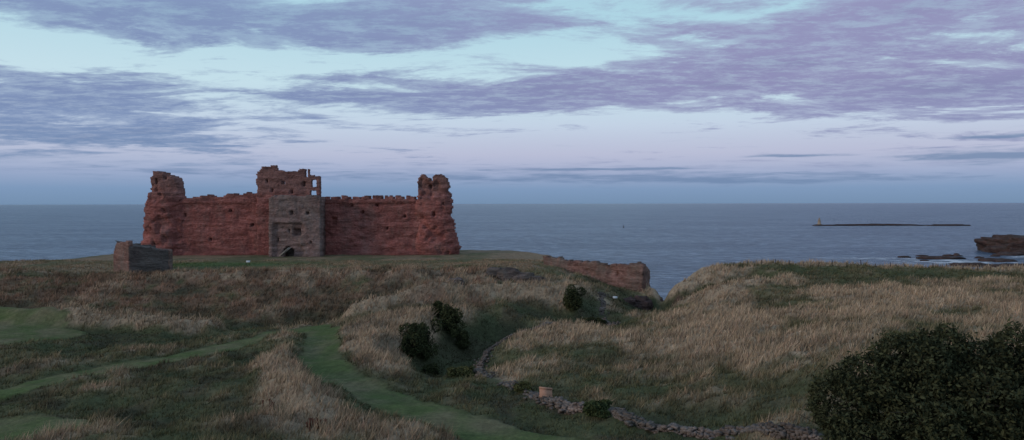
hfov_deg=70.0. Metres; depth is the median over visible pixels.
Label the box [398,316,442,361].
gorse bush
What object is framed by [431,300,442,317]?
gorse bush
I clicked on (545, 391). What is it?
leaning board
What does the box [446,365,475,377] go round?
shrub
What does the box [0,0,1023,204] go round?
sky
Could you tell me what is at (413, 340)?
gorse bush
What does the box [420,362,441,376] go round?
gorse bush
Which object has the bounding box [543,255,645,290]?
wall
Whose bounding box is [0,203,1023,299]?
sea
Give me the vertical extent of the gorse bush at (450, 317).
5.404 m
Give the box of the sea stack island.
[974,234,1023,253]
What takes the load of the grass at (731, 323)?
on the ground at (321, 355)
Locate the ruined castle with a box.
[141,165,461,256]
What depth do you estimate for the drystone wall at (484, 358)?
104.32 m
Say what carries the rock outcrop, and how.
on the ground at (321, 355)
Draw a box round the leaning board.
[539,387,552,396]
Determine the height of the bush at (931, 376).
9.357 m
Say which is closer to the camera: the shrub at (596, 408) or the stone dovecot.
the shrub at (596, 408)
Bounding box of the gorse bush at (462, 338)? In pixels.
[451,329,470,349]
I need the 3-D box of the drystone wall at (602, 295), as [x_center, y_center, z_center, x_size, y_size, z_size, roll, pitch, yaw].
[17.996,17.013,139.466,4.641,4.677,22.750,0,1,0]
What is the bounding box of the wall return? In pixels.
[643,265,649,290]
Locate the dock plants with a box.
[262,399,326,430]
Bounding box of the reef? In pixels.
[898,252,1023,267]
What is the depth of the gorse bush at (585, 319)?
130.16 m
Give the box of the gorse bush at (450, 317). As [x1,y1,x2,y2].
[439,302,466,333]
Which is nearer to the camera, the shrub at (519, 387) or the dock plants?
the dock plants
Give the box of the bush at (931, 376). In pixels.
[798,317,1023,439]
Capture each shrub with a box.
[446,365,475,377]
[511,380,535,392]
[582,399,612,418]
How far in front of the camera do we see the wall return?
163.67 m
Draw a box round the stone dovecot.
[113,240,172,272]
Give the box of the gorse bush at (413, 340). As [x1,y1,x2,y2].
[397,333,424,356]
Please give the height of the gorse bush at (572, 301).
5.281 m
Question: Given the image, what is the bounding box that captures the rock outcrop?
[445,267,544,283]
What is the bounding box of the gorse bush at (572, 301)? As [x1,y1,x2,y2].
[562,284,586,311]
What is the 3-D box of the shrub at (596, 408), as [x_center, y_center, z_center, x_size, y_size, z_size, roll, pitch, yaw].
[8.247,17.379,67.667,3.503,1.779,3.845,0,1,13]
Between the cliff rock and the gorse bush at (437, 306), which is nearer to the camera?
the gorse bush at (437, 306)
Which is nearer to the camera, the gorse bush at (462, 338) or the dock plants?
the dock plants
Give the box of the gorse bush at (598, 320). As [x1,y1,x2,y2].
[587,316,607,325]
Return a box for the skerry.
[812,223,969,225]
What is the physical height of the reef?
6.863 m
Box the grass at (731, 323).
[0,258,1023,439]
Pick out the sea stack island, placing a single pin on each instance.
(996, 243)
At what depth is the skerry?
1429.79 m
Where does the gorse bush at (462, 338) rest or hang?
on the ground at (321, 355)
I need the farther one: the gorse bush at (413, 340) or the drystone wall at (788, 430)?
the gorse bush at (413, 340)
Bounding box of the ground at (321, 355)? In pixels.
[0,250,1023,439]
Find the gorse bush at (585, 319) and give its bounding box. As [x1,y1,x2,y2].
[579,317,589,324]
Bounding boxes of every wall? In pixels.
[468,321,561,367]
[472,367,823,439]
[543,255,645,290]
[592,291,620,325]
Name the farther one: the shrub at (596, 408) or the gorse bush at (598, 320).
the gorse bush at (598, 320)
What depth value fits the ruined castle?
206.70 m
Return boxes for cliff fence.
[733,259,1006,269]
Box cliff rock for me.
[623,295,663,311]
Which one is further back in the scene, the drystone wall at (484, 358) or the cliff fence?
the cliff fence

